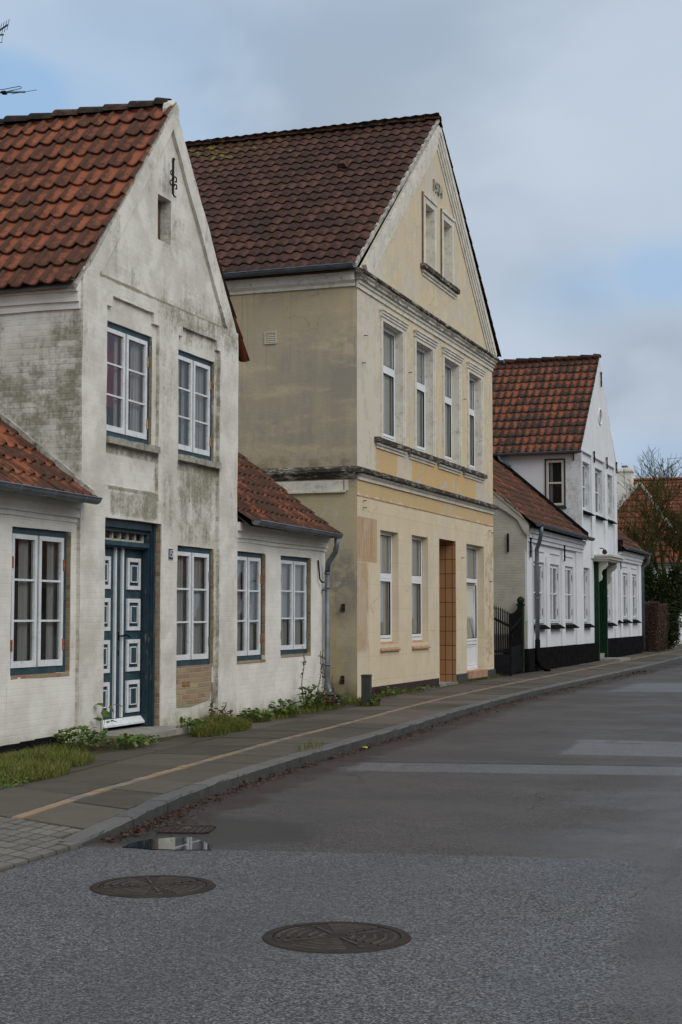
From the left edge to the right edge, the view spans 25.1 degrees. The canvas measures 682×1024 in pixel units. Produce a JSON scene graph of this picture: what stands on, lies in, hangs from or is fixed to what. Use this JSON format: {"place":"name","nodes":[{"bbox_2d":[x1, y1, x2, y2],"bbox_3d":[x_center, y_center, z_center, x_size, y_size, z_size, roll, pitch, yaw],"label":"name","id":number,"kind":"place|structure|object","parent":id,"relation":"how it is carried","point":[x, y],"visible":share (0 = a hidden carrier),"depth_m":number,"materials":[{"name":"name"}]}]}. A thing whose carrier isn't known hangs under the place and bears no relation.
{"place":"outdoors","nodes":[
{"label":"outdoors","id":0,"kind":"place"},
{"bbox_2d":[0,817,80,871],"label":"pavement setts","id":1,"kind":"structure","parent":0,"point":[22,842],"depth_m":9.99,"materials":[{"name":"grey stone"}]},
{"bbox_2d":[59,673,522,828],"bbox_3d":[-2.739,4.464,44.278,25.076,0.203,70.000,-1,-4,19],"label":"pavement bed","id":2,"kind":"object","parent":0,"point":[120,727],"visible":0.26,"depth_m":21.39,"materials":[{"name":"grey concrete"}]},
{"bbox_2d":[11,650,678,819],"bbox_3d":[6.592,4.165,40.116,0.988,0.210,60.945,-1,-4,18],"label":"pavement brick course","id":3,"kind":"object","parent":2,"relation":"on","point":[21,816],"visible":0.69,"depth_m":15.20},
{"bbox_2d":[361,674,371,705],"bbox_3d":[0.407,2.877,24.441,0.158,0.561,0.158,-1,-4,12],"label":"utility cabinet","id":4,"kind":"object","parent":2,"relation":"on","point":[366,686],"visible":0.93,"depth_m":24.38,"materials":[{"name":"metal"}]},
{"bbox_2d":[494,596,524,675],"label":"iron gate","id":5,"kind":"structure","parent":2,"relation":"on","point":[511,661],"depth_m":35.85,"materials":[{"name":"black metal"}]},
{"bbox_2d":[617,447,681,648],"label":"bare tree","id":6,"kind":"object","parent":2,"relation":"on","point":[657,537],"visible":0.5,"depth_m":62.47,"materials":[{"name":"brown plant"}]},
{"bbox_2d":[644,601,668,651],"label":"brown hedge","id":7,"kind":"object","parent":2,"relation":"on","point":[655,635],"visible":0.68,"depth_m":57.80,"materials":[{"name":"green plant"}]},
{"bbox_2d":[641,558,681,648],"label":"yew tree","id":8,"kind":"object","parent":2,"relation":"on","point":[668,591],"visible":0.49,"depth_m":61.63,"materials":[{"name":"green plant"}]},
{"bbox_2d":[0,662,681,1023],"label":"road","id":9,"kind":"structure","parent":0,"point":[518,863],"depth_m":8.38,"materials":[{"name":"grey asphalt"}]},
{"bbox_2d":[89,875,215,897],"bbox_3d":[-1.047,2.082,8.526,0.702,0.010,0.702,1,-4,-16],"label":"manhole cover","id":10,"kind":"object","parent":9,"relation":"on","point":[155,886],"visible":1,"depth_m":8.49,"materials":[{"name":"metal"}]},
{"bbox_2d":[122,837,211,849],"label":"puddle","id":11,"kind":"object","parent":9,"relation":"on","point":[183,843],"visible":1,"depth_m":10.07,"materials":[{"name":"clear liquid"}]},
{"bbox_2d":[157,825,215,833],"bbox_3d":[-1.088,2.256,10.795,0.366,0.044,0.366,0,-4,5],"label":"drain grate","id":12,"kind":"object","parent":9,"relation":"on","point":[199,829],"visible":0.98,"depth_m":10.76,"materials":[{"name":"metal"}]},
{"bbox_2d":[262,921,411,953],"bbox_3d":[-0.020,1.990,7.178,0.702,0.010,0.702,2,-4,-26],"label":"manhole cover","id":13,"kind":"object","parent":9,"relation":"on","point":[336,937],"visible":1,"depth_m":7.14,"materials":[{"name":"metal"}]},
{"bbox_2d":[33,644,681,841],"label":"fallen leaves","id":14,"kind":"object","parent":9,"relation":"on","point":[110,838],"visible":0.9,"depth_m":14.26,"materials":[{"name":"brown plant"}]},
{"bbox_2d":[58,656,681,847],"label":"kerb","id":15,"kind":"structure","parent":9,"relation":"on","point":[159,805],"depth_m":14.75,"materials":[{"name":"stone"}]},
{"bbox_2d":[617,466,681,642],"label":"house","id":16,"kind":"structure","parent":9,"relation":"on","point":[626,474],"depth_m":74.72,"materials":[{"name":"tile"}]},
{"bbox_2d":[0,647,681,829],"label":"pavement","id":17,"kind":"structure","parent":0,"point":[102,770],"depth_m":16.21,"materials":[{"name":"grey concrete"}]},
{"bbox_2d":[0,703,343,754],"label":"soil strip","id":18,"kind":"object","parent":17,"relation":"on","point":[98,750],"visible":0.09,"depth_m":16.68,"materials":[{"name":"brown soil"}]},
{"bbox_2d":[0,741,95,788],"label":"grass","id":19,"kind":"structure","parent":18,"relation":"on","point":[68,756],"depth_m":14.37,"materials":[{"name":"green plant"}]},
{"bbox_2d":[49,725,108,749],"bbox_3d":[-2.760,2.406,16.232,0.619,0.287,0.790,-1,-4,19],"label":"leafy weed","id":20,"kind":"object","parent":18,"relation":"on","point":[80,742],"visible":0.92,"depth_m":16.22,"materials":[{"name":"green plant"}]},
{"bbox_2d":[94,703,121,739],"bbox_3d":[-2.648,2.388,17.250,0.317,0.465,0.278,-1,-4,19],"label":"leafy weed","id":21,"kind":"object","parent":18,"relation":"on","point":[105,713],"visible":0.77,"depth_m":17.30,"materials":[{"name":"green plant"}]},
{"bbox_2d":[101,734,148,749],"bbox_3d":[-2.318,2.483,16.562,0.493,0.170,0.612,-1,-4,19],"label":"leafy weed","id":22,"kind":"object","parent":18,"relation":"on","point":[128,738],"visible":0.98,"depth_m":16.48,"materials":[{"name":"green plant"}]},
{"bbox_2d":[116,733,159,745],"bbox_3d":[-2.241,2.516,16.970,0.556,0.161,0.510,3,-5,-38],"label":"leafy weed","id":23,"kind":"object","parent":18,"relation":"on","point":[148,739],"visible":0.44,"depth_m":16.97,"materials":[{"name":"green plant"}]},
{"bbox_2d":[176,717,209,734],"bbox_3d":[-1.796,2.593,18.620,0.395,0.232,0.447,-1,-4,19],"label":"leafy weed","id":24,"kind":"object","parent":18,"relation":"on","point":[195,720],"visible":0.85,"depth_m":18.54,"materials":[{"name":"green plant"}]},
{"bbox_2d":[207,700,213,715],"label":"dry stalk","id":25,"kind":"object","parent":18,"relation":"on","point":[211,706],"visible":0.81,"depth_m":19.99,"materials":[{"name":"brown plant"}]},
{"bbox_2d":[177,711,253,736],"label":"grass","id":26,"kind":"structure","parent":18,"relation":"on","point":[219,725],"depth_m":18.90,"materials":[{"name":"green plant"}]},
{"bbox_2d":[208,708,232,717],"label":"leafy weed","id":27,"kind":"object","parent":18,"relation":"on","point":[221,711],"visible":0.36,"depth_m":20.12,"materials":[{"name":"green plant"}]},
{"bbox_2d":[239,708,273,721],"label":"leafy weed","id":28,"kind":"object","parent":18,"relation":"on","point":[254,713],"visible":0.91,"depth_m":20.75,"materials":[{"name":"green plant"}]},
{"bbox_2d":[268,698,303,716],"bbox_3d":[-0.809,2.795,21.844,0.508,0.270,0.651,-1,-4,19],"label":"leafy weed","id":29,"kind":"object","parent":18,"relation":"on","point":[284,709],"visible":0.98,"depth_m":21.77,"materials":[{"name":"green plant"}]},
{"bbox_2d":[299,646,306,701],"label":"dry stalk","id":30,"kind":"object","parent":18,"relation":"on","point":[304,661],"visible":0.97,"depth_m":23.23,"materials":[{"name":"brown plant"}]},
{"bbox_2d":[296,684,328,708],"bbox_3d":[-0.447,2.806,23.095,0.540,0.417,0.612,-1,-4,19],"label":"leafy weed","id":31,"kind":"object","parent":18,"relation":"on","point":[308,701],"visible":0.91,"depth_m":23.03,"materials":[{"name":"green plant"}]},
{"bbox_2d":[316,651,323,706],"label":"dry stalk","id":32,"kind":"object","parent":18,"relation":"on","point":[320,672],"visible":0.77,"depth_m":23.64,"materials":[{"name":"brown plant"}]},
{"bbox_2d":[321,654,328,702],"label":"dry stalk","id":33,"kind":"object","parent":18,"relation":"on","point":[324,673],"visible":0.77,"depth_m":23.98,"materials":[{"name":"brown plant"}]},
{"bbox_2d":[312,688,341,709],"bbox_3d":[-0.220,2.879,23.659,0.495,0.345,0.618,-1,-4,19],"label":"leafy weed","id":34,"kind":"object","parent":18,"relation":"on","point":[332,700],"visible":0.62,"depth_m":23.66,"materials":[{"name":"green plant"}]},
{"bbox_2d":[328,695,353,706],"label":"leafy weed","id":35,"kind":"object","parent":17,"relation":"on","point":[346,698],"visible":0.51,"depth_m":24.24,"materials":[{"name":"green plant"}]},
{"bbox_2d":[236,673,508,750],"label":"grass","id":36,"kind":"structure","parent":17,"relation":"on","point":[303,710],"depth_m":23.25,"materials":[{"name":"green plant"}]},
{"bbox_2d":[367,695,381,705],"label":"leafy weed","id":37,"kind":"object","parent":17,"relation":"on","point":[375,699],"visible":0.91,"depth_m":24.45,"materials":[{"name":"green plant"}]},
{"bbox_2d":[379,686,403,696],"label":"leafy weed","id":38,"kind":"object","parent":17,"relation":"on","point":[388,689],"visible":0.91,"depth_m":27.13,"materials":[{"name":"green plant"}]},
{"bbox_2d":[414,684,442,690],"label":"leafy weed","id":39,"kind":"object","parent":17,"relation":"on","point":[423,688],"visible":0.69,"depth_m":28.99,"materials":[{"name":"green plant"}]},
{"bbox_2d":[0,0,681,477],"label":"sky","id":40,"kind":"structure","parent":0,"point":[561,121],"materials":[{"name":"blue"}]},
{"label":"ground","id":41,"kind":"structure","parent":0,"visible":0},
{"bbox_2d":[0,97,342,753],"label":"old house","id":42,"kind":"structure","parent":41,"relation":"on","point":[164,568],"depth_m":18.86,"materials":[{"name":"white paint"}]},
{"bbox_2d":[0,20,8,42],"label":"television aerial","id":43,"kind":"object","parent":42,"relation":"attached to","point":[3,27],"visible":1,"depth_m":20.47,"materials":[{"name":"metal"}]},
{"bbox_2d":[0,86,34,94],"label":"television aerial","id":44,"kind":"object","parent":42,"relation":"attached to","point":[6,92],"visible":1,"depth_m":20.49,"materials":[{"name":"metal"}]},
{"bbox_2d":[10,527,66,674],"bbox_3d":[-3.487,1.023,16.626,0.642,2.050,2.060,-1,-4,19],"label":"window","id":45,"kind":"structure","parent":42,"relation":"in","point":[26,569],"depth_m":16.42,"materials":[{"name":"blue paint"}]},
{"bbox_2d":[78,518,155,727],"bbox_3d":[-2.774,1.350,18.402,0.525,2.580,1.880,-1,-4,19],"label":"door","id":46,"kind":"structure","parent":42,"relation":"in","point":[130,546],"depth_m":18.58,"materials":[{"name":"blue paint"}]},
{"bbox_2d":[106,322,148,444],"bbox_3d":[-2.828,-1.466,18.627,0.642,1.870,2.115,-1,-4,19],"label":"window","id":47,"kind":"structure","parent":42,"relation":"in","point":[127,351],"depth_m":18.53,"materials":[{"name":"blue paint"}]},
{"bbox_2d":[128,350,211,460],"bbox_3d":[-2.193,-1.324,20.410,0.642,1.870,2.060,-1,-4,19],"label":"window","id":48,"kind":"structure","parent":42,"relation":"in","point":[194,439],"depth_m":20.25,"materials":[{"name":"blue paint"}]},
{"bbox_2d":[176,546,210,666],"bbox_3d":[-1.982,1.235,20.080,0.130,1.570,1.359,-1,-4,19],"label":"window","id":49,"kind":"structure","parent":42,"relation":"in","point":[193,564],"depth_m":20.06,"materials":[{"name":"blue paint"}]},
{"bbox_2d":[237,551,261,660],"bbox_3d":[-1.383,1.342,21.790,0.129,1.570,1.101,-1,-4,20],"label":"window","id":50,"kind":"structure","parent":42,"relation":"in","point":[249,565],"depth_m":21.86,"materials":[{"name":"blue paint"}]},
{"bbox_2d":[280,555,306,654],"bbox_3d":[-0.780,1.429,23.473,0.130,1.525,1.260,-1,-4,19],"label":"window","id":51,"kind":"structure","parent":42,"relation":"in","point":[293,622],"depth_m":23.49,"materials":[{"name":"blue paint"}]},
{"bbox_2d":[185,112,504,700],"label":"tall house","id":52,"kind":"structure","parent":41,"relation":"on","point":[346,254],"depth_m":28.79,"materials":[{"name":"paint"}]},
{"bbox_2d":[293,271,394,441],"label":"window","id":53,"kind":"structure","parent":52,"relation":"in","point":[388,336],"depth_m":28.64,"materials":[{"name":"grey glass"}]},
{"bbox_2d":[380,531,391,641],"bbox_3d":[0.728,1.359,27.824,0.093,2.010,1.080,-1,-4,19],"label":"window","id":54,"kind":"structure","parent":52,"relation":"in","point":[385,537],"depth_m":28.17,"materials":[{"name":"white plastic"}]},
{"bbox_2d":[412,536,421,639],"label":"window","id":55,"kind":"structure","parent":52,"relation":"in","point":[416,541],"depth_m":30.01,"materials":[{"name":"white plastic"}]},
{"bbox_2d":[417,347,424,451],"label":"window","id":56,"kind":"structure","parent":52,"relation":"in","point":[420,352],"depth_m":30.55,"materials":[{"name":"grey glass"}]},
{"bbox_2d":[422,191,437,270],"bbox_3d":[1.691,-5.570,30.733,0.245,1.513,1.003,-1,-4,19],"label":"gable window","id":57,"kind":"structure","parent":52,"relation":"in","point":[429,206],"depth_m":31.02,"materials":[{"name":"paint"}]},
{"bbox_2d":[440,208,454,283],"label":"gable window","id":58,"kind":"structure","parent":52,"relation":"in","point":[447,255],"depth_m":32.28,"materials":[{"name":"paint"}]},
{"bbox_2d":[445,363,451,461],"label":"window","id":59,"kind":"structure","parent":52,"relation":"in","point":[448,400],"depth_m":32.44,"materials":[{"name":"grey glass"}]},
{"bbox_2d":[469,377,474,469],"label":"window","id":60,"kind":"structure","parent":52,"relation":"in","point":[471,381],"depth_m":34.27,"materials":[{"name":"grey glass"}]},
{"bbox_2d":[466,545,477,669],"bbox_3d":[2.722,2.104,33.652,0.198,2.740,1.530,-1,-4,19],"label":"door","id":61,"kind":"structure","parent":52,"relation":"in","point":[471,551],"depth_m":34.12,"materials":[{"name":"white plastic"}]},
{"bbox_2d":[492,354,651,672],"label":"white house","id":62,"kind":"structure","parent":41,"relation":"on","point":[567,563],"depth_m":46.58,"materials":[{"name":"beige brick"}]},
{"bbox_2d":[533,562,549,628],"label":"window","id":63,"kind":"structure","parent":62,"relation":"in","point":[540,564],"depth_m":40.52,"materials":[{"name":"white paint"}]},
{"bbox_2d":[545,458,566,508],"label":"side window","id":64,"kind":"structure","parent":62,"relation":"in","point":[555,477],"depth_m":46.14,"materials":[{"name":"beige paint"}]},
{"bbox_2d":[550,564,564,628],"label":"window","id":65,"kind":"structure","parent":62,"relation":"in","point":[553,591],"depth_m":42.15,"materials":[{"name":"white paint"}]},
{"bbox_2d":[565,566,578,627],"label":"window","id":66,"kind":"structure","parent":62,"relation":"in","point":[568,577],"depth_m":44.04,"materials":[{"name":"white paint"}]},
{"bbox_2d":[582,463,594,515],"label":"window","id":67,"kind":"structure","parent":62,"relation":"in","point":[583,465],"depth_m":47.20,"materials":[{"name":"white paint"}]},
{"bbox_2d":[583,568,594,627],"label":"window","id":68,"kind":"structure","parent":62,"relation":"in","point":[584,569],"depth_m":46.79,"materials":[{"name":"white paint"}]},
{"bbox_2d":[598,408,602,425],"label":"round window","id":69,"kind":"structure","parent":62,"relation":"in","point":[600,418],"depth_m":48.92,"materials":[{"name":"stone"}]},
{"bbox_2d":[594,561,607,660],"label":"door","id":70,"kind":"structure","parent":62,"relation":"in","point":[600,588],"depth_m":49.07,"materials":[{"name":"green paint"}]},
{"bbox_2d":[595,470,607,520],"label":"window","id":71,"kind":"structure","parent":62,"relation":"in","point":[597,474],"depth_m":49.38,"materials":[{"name":"white paint"}]},
{"bbox_2d":[607,476,616,523],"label":"window","id":72,"kind":"structure","parent":62,"relation":"in","point":[610,521],"depth_m":51.09,"materials":[{"name":"white paint"}]},
{"bbox_2d":[607,585,617,625],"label":"window","id":73,"kind":"structure","parent":62,"relation":"in","point":[610,623],"depth_m":50.67,"materials":[{"name":"white paint"}]},
{"bbox_2d":[623,573,632,622],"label":"window","id":74,"kind":"structure","parent":62,"relation":"in","point":[625,620],"depth_m":53.73,"materials":[{"name":"white paint"}]},
{"bbox_2d":[632,574,641,622],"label":"window","id":75,"kind":"structure","parent":62,"relation":"in","point":[633,576],"depth_m":55.66,"materials":[{"name":"white paint"}]}
]}

